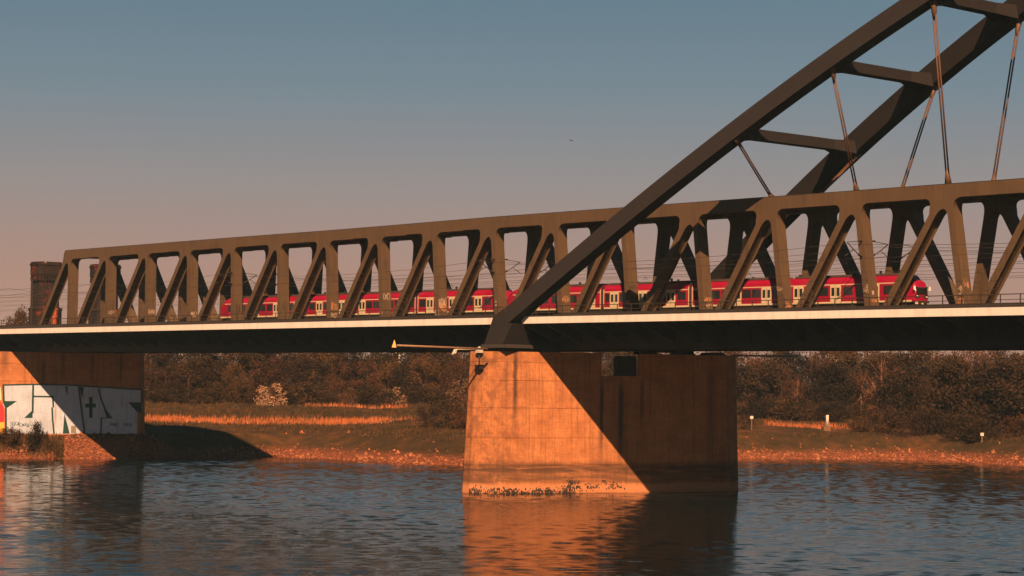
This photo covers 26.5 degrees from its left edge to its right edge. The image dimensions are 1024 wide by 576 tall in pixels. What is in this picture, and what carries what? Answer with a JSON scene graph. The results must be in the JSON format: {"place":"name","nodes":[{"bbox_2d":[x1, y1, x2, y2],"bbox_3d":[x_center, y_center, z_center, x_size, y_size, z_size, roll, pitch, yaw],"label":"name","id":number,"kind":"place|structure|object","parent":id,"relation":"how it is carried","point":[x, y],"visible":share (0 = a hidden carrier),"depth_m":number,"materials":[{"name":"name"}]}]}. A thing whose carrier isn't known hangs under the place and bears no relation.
{"place":"outdoors","nodes":[
{"label":"outdoors","id":0,"kind":"place"},
{"bbox_2d":[0,457,1023,575],"bbox_3d":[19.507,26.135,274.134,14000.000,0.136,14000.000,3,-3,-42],"label":"river","id":1,"kind":"structure","parent":0,"point":[271,516],"depth_m":217.13,"materials":[{"name":"blue liquid"}]},
{"bbox_2d":[462,349,737,493],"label":"bridge pier","id":2,"kind":"structure","parent":1,"relation":"in","point":[547,421],"depth_m":278.07,"materials":[{"name":"concrete"}]},
{"bbox_2d":[392,340,487,349],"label":"marker boom","id":3,"kind":"object","parent":2,"relation":"attached to","point":[421,346],"visible":1,"depth_m":266.10,"materials":[{"name":"metal"}]},
{"bbox_2d":[0,0,1023,352],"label":"railway bridge","id":4,"kind":"structure","parent":2,"relation":"on","point":[968,318],"depth_m":267.24,"materials":[{"name":"brown metal"}]},
{"bbox_2d":[220,285,511,319],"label":"commuter train","id":5,"kind":"object","parent":4,"relation":"on","point":[424,299],"visible":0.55,"depth_m":317.32,"materials":[{"name":"red paint"}]},
{"bbox_2d":[2,247,1005,291],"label":"overhead wire","id":6,"kind":"object","parent":4,"relation":"attached to","point":[553,265],"visible":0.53,"depth_m":283.08,"materials":[{"name":"black metal"}]},
{"bbox_2d":[14,257,1000,297],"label":"overhead wire","id":7,"kind":"object","parent":4,"relation":"attached to","point":[582,274],"visible":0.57,"depth_m":282.21,"materials":[{"name":"black metal"}]},
{"bbox_2d":[2,252,1019,295],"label":"overhead wire","id":8,"kind":"object","parent":4,"relation":"attached to","point":[545,272],"visible":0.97,"depth_m":276.05,"materials":[{"name":"black metal"}]},
{"bbox_2d":[17,243,1006,289],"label":"overhead wire","id":9,"kind":"object","parent":4,"relation":"attached to","point":[621,261],"visible":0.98,"depth_m":263.99,"materials":[{"name":"black metal"}]},
{"bbox_2d":[22,268,1023,304],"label":"overhead wire","id":10,"kind":"object","parent":4,"relation":"attached to","point":[566,284],"visible":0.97,"depth_m":280.45,"materials":[{"name":"black metal"}]},
{"bbox_2d":[507,269,930,312],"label":"commuter train","id":11,"kind":"object","parent":4,"relation":"on","point":[833,286],"visible":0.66,"depth_m":263.27,"materials":[{"name":"red paint"}]},
{"bbox_2d":[732,352,801,357],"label":"marker boom","id":12,"kind":"object","parent":2,"relation":"attached to","point":[799,356],"visible":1,"depth_m":292.24,"materials":[{"name":"metal"}]},
{"bbox_2d":[0,382,1023,465],"bbox_3d":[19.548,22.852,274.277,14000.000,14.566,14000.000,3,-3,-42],"label":"ground","id":13,"kind":"structure","parent":0,"point":[169,434],"depth_m":403.53,"materials":[{"name":"soil"}]},
{"bbox_2d":[0,426,24,442],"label":"bank bush","id":14,"kind":"object","parent":13,"relation":"on","point":[14,437],"visible":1,"depth_m":369.90,"materials":[{"name":"green plant"}]},
{"bbox_2d":[0,430,63,458],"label":"bank weeds","id":15,"kind":"object","parent":13,"relation":"on","point":[55,444],"visible":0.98,"depth_m":371.39,"materials":[{"name":"brown plant"}]},
{"bbox_2d":[23,418,47,448],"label":"bank bush","id":16,"kind":"object","parent":13,"relation":"on","point":[34,435],"visible":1,"depth_m":370.80,"materials":[{"name":"green plant"}]},
{"bbox_2d":[28,261,62,324],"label":"brick tower","id":17,"kind":"structure","parent":13,"relation":"on","point":[42,273],"depth_m":506.17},
{"bbox_2d":[0,351,144,434],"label":"bridge pier","id":18,"kind":"structure","parent":13,"relation":"on","point":[77,393],"depth_m":375.91,"materials":[{"name":"concrete"}]},
{"bbox_2d":[88,264,121,322],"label":"brick tower","id":19,"kind":"structure","parent":13,"relation":"on","point":[95,311],"depth_m":533.69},
{"bbox_2d":[141,353,172,398],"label":"tree","id":20,"kind":"object","parent":13,"relation":"on","point":[149,378],"visible":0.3,"depth_m":516.46,"materials":[{"name":"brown plant"}]},
{"bbox_2d":[147,387,174,402],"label":"shrub","id":21,"kind":"object","parent":13,"relation":"on","point":[155,399],"visible":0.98,"depth_m":489.53,"materials":[{"name":"brown plant"}]},
{"bbox_2d":[144,353,187,397],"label":"dark tree","id":22,"kind":"object","parent":13,"relation":"on","point":[168,358],"visible":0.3,"depth_m":523.93,"materials":[{"name":"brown plant"}]},
{"bbox_2d":[172,385,196,403],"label":"dark shrub","id":23,"kind":"object","parent":13,"relation":"on","point":[182,396],"visible":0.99,"depth_m":488.88,"materials":[{"name":"brown plant"}]},
{"bbox_2d":[175,355,204,397],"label":"olive tree","id":24,"kind":"object","parent":13,"relation":"on","point":[194,367],"visible":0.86,"depth_m":510.73,"materials":[{"name":"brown plant"}]},
{"bbox_2d":[166,353,218,397],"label":"olive tree","id":25,"kind":"object","parent":13,"relation":"on","point":[174,365],"visible":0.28,"depth_m":515.85,"materials":[{"name":"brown plant"}]},
{"bbox_2d":[200,356,229,396],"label":"tree","id":26,"kind":"object","parent":13,"relation":"on","point":[207,373],"visible":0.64,"depth_m":512.40,"materials":[{"name":"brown plant"}]},
{"bbox_2d":[186,353,245,396],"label":"olive tree","id":27,"kind":"object","parent":13,"relation":"on","point":[218,360],"visible":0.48,"depth_m":515.04,"materials":[{"name":"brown plant"}]},
{"bbox_2d":[204,380,231,403],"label":"dark shrub","id":28,"kind":"object","parent":13,"relation":"on","point":[214,391],"visible":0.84,"depth_m":493.63,"materials":[{"name":"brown plant"}]},
{"bbox_2d":[221,361,252,402],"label":"olive tree","id":29,"kind":"object","parent":13,"relation":"on","point":[233,380],"visible":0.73,"depth_m":500.60,"materials":[{"name":"brown plant"}]},
{"bbox_2d":[225,378,260,403],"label":"dark shrub","id":30,"kind":"object","parent":13,"relation":"on","point":[242,388],"visible":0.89,"depth_m":494.00,"materials":[{"name":"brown plant"}]},
{"bbox_2d":[230,353,272,399],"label":"dark tree","id":31,"kind":"object","parent":13,"relation":"on","point":[244,356],"visible":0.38,"depth_m":517.22,"materials":[{"name":"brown plant"}]},
{"bbox_2d":[248,357,277,398],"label":"tree","id":32,"kind":"object","parent":13,"relation":"on","point":[257,375],"visible":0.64,"depth_m":512.92,"materials":[{"name":"brown plant"}]},
{"bbox_2d":[239,353,298,400],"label":"dark tree","id":33,"kind":"object","parent":13,"relation":"on","point":[268,363],"visible":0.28,"depth_m":519.43,"materials":[{"name":"brown plant"}]},
{"bbox_2d":[253,382,290,405],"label":"blossom shrub","id":34,"kind":"object","parent":13,"relation":"on","point":[268,398],"visible":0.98,"depth_m":487.49,"materials":[{"name":"brown plant"}]},
{"bbox_2d":[257,353,295,399],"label":"tree","id":35,"kind":"object","parent":13,"relation":"on","point":[274,360],"visible":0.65,"depth_m":514.15,"materials":[{"name":"brown plant"}]},
{"bbox_2d":[244,377,316,405],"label":"shrub","id":36,"kind":"object","parent":13,"relation":"on","point":[291,391],"visible":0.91,"depth_m":490.10,"materials":[{"name":"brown plant"}]},
{"bbox_2d":[276,353,314,387],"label":"tree","id":37,"kind":"object","parent":13,"relation":"on","point":[296,374],"visible":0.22,"depth_m":522.44,"materials":[{"name":"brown plant"}]},
{"bbox_2d":[285,356,324,402],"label":"olive tree","id":38,"kind":"object","parent":13,"relation":"on","point":[304,366],"visible":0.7,"depth_m":504.92,"materials":[{"name":"brown plant"}]},
{"bbox_2d":[294,380,331,403],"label":"dark shrub","id":39,"kind":"object","parent":13,"relation":"on","point":[310,385],"visible":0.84,"depth_m":500.48,"materials":[{"name":"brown plant"}]},
{"bbox_2d":[294,353,337,389],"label":"olive tree","id":40,"kind":"object","parent":13,"relation":"on","point":[317,356],"visible":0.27,"depth_m":525.23,"materials":[{"name":"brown plant"}]},
{"bbox_2d":[313,359,334,400],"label":"olive tree","id":41,"kind":"object","parent":13,"relation":"on","point":[324,369],"visible":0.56,"depth_m":515.87,"materials":[{"name":"brown plant"}]},
{"bbox_2d":[315,389,339,404],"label":"dark shrub","id":42,"kind":"object","parent":13,"relation":"on","point":[325,393],"visible":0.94,"depth_m":495.07,"materials":[{"name":"brown plant"}]},
{"bbox_2d":[325,358,355,401],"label":"tree","id":43,"kind":"object","parent":13,"relation":"on","point":[335,384],"visible":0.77,"depth_m":514.21,"materials":[{"name":"brown plant"}]},
{"bbox_2d":[338,383,358,405],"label":"blossom shrub","id":44,"kind":"object","parent":13,"relation":"on","point":[348,398],"visible":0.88,"depth_m":491.43,"materials":[{"name":"brown plant"}]},
{"bbox_2d":[327,353,375,400],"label":"olive tree","id":45,"kind":"object","parent":13,"relation":"on","point":[353,370],"visible":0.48,"depth_m":523.30,"materials":[{"name":"brown plant"}]},
{"bbox_2d":[352,356,385,402],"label":"tree","id":46,"kind":"object","parent":13,"relation":"on","point":[375,379],"visible":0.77,"depth_m":503.30,"materials":[{"name":"brown plant"}]},
{"bbox_2d":[355,380,391,405],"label":"dark shrub","id":47,"kind":"object","parent":13,"relation":"on","point":[371,397],"visible":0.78,"depth_m":497.77,"materials":[{"name":"brown plant"}]},
{"bbox_2d":[361,353,400,401],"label":"dark tree","id":48,"kind":"object","parent":13,"relation":"on","point":[385,357],"visible":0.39,"depth_m":520.35,"materials":[{"name":"brown plant"}]},
{"bbox_2d":[376,358,401,395],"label":"olive tree","id":49,"kind":"object","parent":13,"relation":"on","point":[388,368],"visible":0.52,"depth_m":516.97,"materials":[{"name":"brown plant"}]},
{"bbox_2d":[376,388,401,406],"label":"dark shrub","id":50,"kind":"object","parent":13,"relation":"on","point":[388,395],"visible":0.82,"depth_m":494.01,"materials":[{"name":"brown plant"}]},
{"bbox_2d":[375,352,417,391],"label":"olive tree","id":51,"kind":"object","parent":13,"relation":"on","point":[401,356],"visible":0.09,"depth_m":532.75,"materials":[{"name":"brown plant"}]},
{"bbox_2d":[387,362,413,403],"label":"dark tree","id":52,"kind":"object","parent":13,"relation":"on","point":[399,374],"visible":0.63,"depth_m":511.12,"materials":[{"name":"brown plant"}]},
{"bbox_2d":[390,386,426,403],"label":"dark shrub","id":53,"kind":"object","parent":13,"relation":"on","point":[402,389],"visible":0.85,"depth_m":497.70,"materials":[{"name":"brown plant"}]},
{"bbox_2d":[408,384,437,403],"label":"dark shrub","id":54,"kind":"object","parent":13,"relation":"on","point":[422,398],"visible":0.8,"depth_m":497.19,"materials":[{"name":"brown plant"}]},
{"bbox_2d":[406,353,442,401],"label":"olive tree","id":55,"kind":"object","parent":13,"relation":"on","point":[421,363],"visible":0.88,"depth_m":503.59,"materials":[{"name":"brown plant"}]},
{"bbox_2d":[403,352,447,401],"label":"olive tree","id":56,"kind":"object","parent":13,"relation":"on","point":[439,360],"visible":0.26,"depth_m":518.84,"materials":[{"name":"brown plant"}]},
{"bbox_2d":[413,396,440,427],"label":"thicket","id":57,"kind":"object","parent":13,"relation":"on","point":[424,416],"visible":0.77,"depth_m":418.13,"materials":[{"name":"brown plant"}]},
{"bbox_2d":[420,396,466,429],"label":"thicket","id":58,"kind":"object","parent":13,"relation":"on","point":[443,405],"visible":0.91,"depth_m":410.79,"materials":[{"name":"brown plant"}]},
{"bbox_2d":[418,352,469,402],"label":"olive tree","id":59,"kind":"object","parent":13,"relation":"on","point":[447,366],"visible":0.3,"depth_m":525.14,"materials":[{"name":"green plant"}]},
{"bbox_2d":[436,362,464,398],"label":"tree","id":60,"kind":"object","parent":13,"relation":"on","point":[455,376],"visible":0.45,"depth_m":516.84,"materials":[{"name":"brown plant"}]},
{"bbox_2d":[445,376,468,406],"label":"blossom shrub","id":61,"kind":"object","parent":13,"relation":"on","point":[464,392],"visible":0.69,"depth_m":486.37,"materials":[{"name":"brown plant"}]},
{"bbox_2d":[444,352,469,393],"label":"tree","id":62,"kind":"object","parent":13,"relation":"on","point":[457,356],"visible":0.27,"depth_m":526.10,"materials":[{"name":"brown plant"}]},
{"bbox_2d":[448,399,466,428],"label":"thicket","id":63,"kind":"object","parent":13,"relation":"on","point":[461,419],"visible":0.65,"depth_m":407.50,"materials":[{"name":"brown plant"}]},
{"bbox_2d":[145,402,854,428],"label":"reed belt","id":64,"kind":"object","parent":13,"relation":"on","point":[183,418],"visible":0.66,"depth_m":436.31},
{"bbox_2d":[3,430,1023,465],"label":"riprap stones","id":65,"kind":"object","parent":13,"relation":"on","point":[359,456],"visible":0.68,"depth_m":391.78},
{"bbox_2d":[144,398,1023,442],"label":"rough grass","id":66,"kind":"structure","parent":13,"relation":"on","point":[328,410],"depth_m":447.41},
{"bbox_2d":[736,358,758,404],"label":"dark tree","id":67,"kind":"object","parent":13,"relation":"on","point":[739,368],"visible":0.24,"depth_m":496.19,"materials":[{"name":"green plant"}]},
{"bbox_2d":[727,351,769,400],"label":"tree","id":68,"kind":"object","parent":13,"relation":"on","point":[754,361],"visible":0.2,"depth_m":506.34,"materials":[{"name":"brown plant"}]},
{"bbox_2d":[737,398,770,418],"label":"dark shrub","id":69,"kind":"object","parent":13,"relation":"on","point":[753,410],"visible":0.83,"depth_m":482.65,"materials":[{"name":"green plant"}]},
{"bbox_2d":[736,360,785,416],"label":"dark tree","id":70,"kind":"object","parent":13,"relation":"on","point":[756,385],"visible":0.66,"depth_m":493.83,"materials":[{"name":"green plant"}]},
{"bbox_2d":[758,397,776,419],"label":"dark shrub","id":71,"kind":"object","parent":13,"relation":"on","point":[766,402],"visible":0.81,"depth_m":485.68,"materials":[{"name":"green plant"}]},
{"bbox_2d":[754,351,796,407],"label":"olive tree","id":72,"kind":"object","parent":13,"relation":"on","point":[778,361],"visible":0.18,"depth_m":504.81,"materials":[{"name":"green plant"}]},
{"bbox_2d":[766,398,794,420],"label":"shrub","id":73,"kind":"object","parent":13,"relation":"on","point":[780,401],"visible":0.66,"depth_m":484.04,"materials":[{"name":"brown plant"}]},
{"bbox_2d":[764,363,799,409],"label":"tree","id":74,"kind":"object","parent":13,"relation":"on","point":[789,384],"visible":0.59,"depth_m":497.85,"materials":[{"name":"brown plant"}]},
{"bbox_2d":[770,351,816,410],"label":"dark tree","id":75,"kind":"object","parent":13,"relation":"on","point":[796,370],"visible":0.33,"depth_m":514.86,"materials":[{"name":"green plant"}]},
{"bbox_2d":[772,391,823,420],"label":"shrub","id":76,"kind":"object","parent":13,"relation":"on","point":[794,406],"visible":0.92,"depth_m":481.46,"materials":[{"name":"green plant"}]},
{"bbox_2d":[787,376,810,414],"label":"bare tree","id":77,"kind":"object","parent":13,"relation":"on","point":[801,388],"visible":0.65,"depth_m":489.68,"materials":[{"name":"brown plant"}]},
{"bbox_2d":[794,401,826,420],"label":"shrub","id":78,"kind":"object","parent":13,"relation":"on","point":[808,416],"visible":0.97,"depth_m":478.52,"materials":[{"name":"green plant"}]},
{"bbox_2d":[800,351,834,402],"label":"tree","id":79,"kind":"object","parent":13,"relation":"on","point":[814,357],"visible":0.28,"depth_m":517.27,"materials":[{"name":"brown plant"}]},
{"bbox_2d":[800,361,849,418],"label":"dark tree","id":80,"kind":"object","parent":13,"relation":"on","point":[819,395],"visible":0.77,"depth_m":488.96,"materials":[{"name":"green plant"}]},
{"bbox_2d":[813,400,854,422],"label":"dark shrub","id":81,"kind":"object","parent":13,"relation":"on","point":[836,407],"visible":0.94,"depth_m":476.95,"materials":[{"name":"green plant"}]},
{"bbox_2d":[820,362,862,416],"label":"dark tree","id":82,"kind":"object","parent":13,"relation":"on","point":[843,379],"visible":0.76,"depth_m":488.64,"materials":[{"name":"green plant"}]},
{"bbox_2d":[827,351,877,402],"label":"olive tree","id":83,"kind":"object","parent":13,"relation":"on","point":[831,354],"visible":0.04,"depth_m":524.58,"materials":[{"name":"green plant"}]},
{"bbox_2d":[833,351,876,410],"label":"dark tree","id":84,"kind":"object","parent":13,"relation":"on","point":[849,359],"visible":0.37,"depth_m":509.11,"materials":[{"name":"green plant"}]},
{"bbox_2d":[845,415,872,432],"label":"thicket","id":85,"kind":"object","parent":13,"relation":"on","point":[856,428],"visible":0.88,"depth_m":445.29,"materials":[{"name":"brown plant"}]},
{"bbox_2d":[847,369,873,411],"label":"bare tree","id":86,"kind":"object","parent":13,"relation":"on","point":[860,398],"visible":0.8,"depth_m":489.64,"materials":[{"name":"brown plant"}]},
{"bbox_2d":[849,401,873,418],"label":"dark shrub","id":87,"kind":"object","parent":13,"relation":"on","point":[856,411],"visible":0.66,"depth_m":483.35,"materials":[{"name":"green plant"}]},
{"bbox_2d":[859,408,882,432],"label":"thicket","id":88,"kind":"object","parent":13,"relation":"on","point":[871,423],"visible":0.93,"depth_m":441.03,"materials":[{"name":"brown plant"}]},
{"bbox_2d":[857,351,898,404],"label":"olive tree","id":89,"kind":"object","parent":13,"relation":"on","point":[875,361],"visible":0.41,"depth_m":506.62,"materials":[{"name":"green plant"}]},
{"bbox_2d":[866,374,894,419],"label":"dark tree","id":90,"kind":"object","parent":13,"relation":"on","point":[874,399],"visible":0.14,"depth_m":491.33,"materials":[{"name":"green plant"}]},
{"bbox_2d":[863,356,902,420],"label":"bare tree","id":91,"kind":"object","parent":13,"relation":"on","point":[881,404],"visible":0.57,"depth_m":468.40,"materials":[{"name":"brown plant"}]},
{"bbox_2d":[871,402,909,434],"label":"thicket","id":92,"kind":"object","parent":13,"relation":"on","point":[890,424],"visible":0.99,"depth_m":436.42,"materials":[{"name":"brown plant"}]},
{"bbox_2d":[873,363,930,427],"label":"dark tree","id":93,"kind":"object","parent":13,"relation":"on","point":[902,398],"visible":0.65,"depth_m":462.24,"materials":[{"name":"green plant"}]},
{"bbox_2d":[883,363,930,404],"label":"dark tree","id":94,"kind":"object","parent":13,"relation":"on","point":[916,368],"visible":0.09,"depth_m":483.35,"materials":[{"name":"green plant"}]},
{"bbox_2d":[895,351,933,385],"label":"olive tree","id":95,"kind":"object","parent":13,"relation":"on","point":[915,358],"visible":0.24,"depth_m":509.43,"materials":[{"name":"green plant"}]},
{"bbox_2d":[914,355,967,426],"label":"dark tree","id":96,"kind":"object","parent":13,"relation":"on","point":[931,372],"visible":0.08,"depth_m":469.17,"materials":[{"name":"green plant"}]},
{"bbox_2d":[916,353,987,434],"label":"dark tree","id":97,"kind":"object","parent":13,"relation":"on","point":[952,367],"visible":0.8,"depth_m":440.76,"materials":[{"name":"green plant"}]},
{"bbox_2d":[940,413,989,440],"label":"dark shrub","id":98,"kind":"object","parent":13,"relation":"on","point":[963,426],"visible":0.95,"depth_m":423.97,"materials":[{"name":"green plant"}]},
{"bbox_2d":[935,361,1004,431],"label":"dark tree","id":99,"kind":"object","parent":13,"relation":"on","point":[976,376],"visible":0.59,"depth_m":441.28,"materials":[{"name":"green plant"}]},
{"bbox_2d":[959,414,993,440],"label":"dark shrub","id":100,"kind":"object","parent":13,"relation":"on","point":[979,421],"visible":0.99,"depth_m":420.93,"materials":[{"name":"green plant"}]},
{"bbox_2d":[963,360,1018,431],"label":"dark tree","id":101,"kind":"object","parent":13,"relation":"on","point":[983,381],"visible":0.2,"depth_m":445.99,"materials":[{"name":"green plant"}]},
{"bbox_2d":[981,422,1008,439],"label":"dark shrub","id":102,"kind":"object","parent":13,"relation":"on","point":[991,435],"visible":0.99,"depth_m":420.66,"materials":[{"name":"green plant"}]},
{"bbox_2d":[980,352,1023,433],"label":"dark tree","id":103,"kind":"object","parent":13,"relation":"on","point":[1001,389],"visible":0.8,"depth_m":439.05,"materials":[{"name":"green plant"}]},
{"bbox_2d":[996,415,1023,436],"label":"rust shrub","id":104,"kind":"object","parent":13,"relation":"on","point":[1010,429],"visible":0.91,"depth_m":423.98,"materials":[{"name":"brown plant"}]},
{"bbox_2d":[999,361,1023,430],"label":"dark tree","id":105,"kind":"object","parent":13,"relation":"on","point":[1016,410],"visible":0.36,"depth_m":442.10,"materials":[{"name":"green plant"}]},
{"bbox_2d":[1008,413,1023,437],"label":"dark shrub","id":106,"kind":"object","parent":13,"relation":"on","point":[1021,417],"visible":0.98,"depth_m":421.40,"materials":[{"name":"green plant"}]},
{"bbox_2d":[0,0,1023,384],"label":"sky","id":107,"kind":"structure","parent":0,"point":[123,122],"materials":[{"name":"blue"}]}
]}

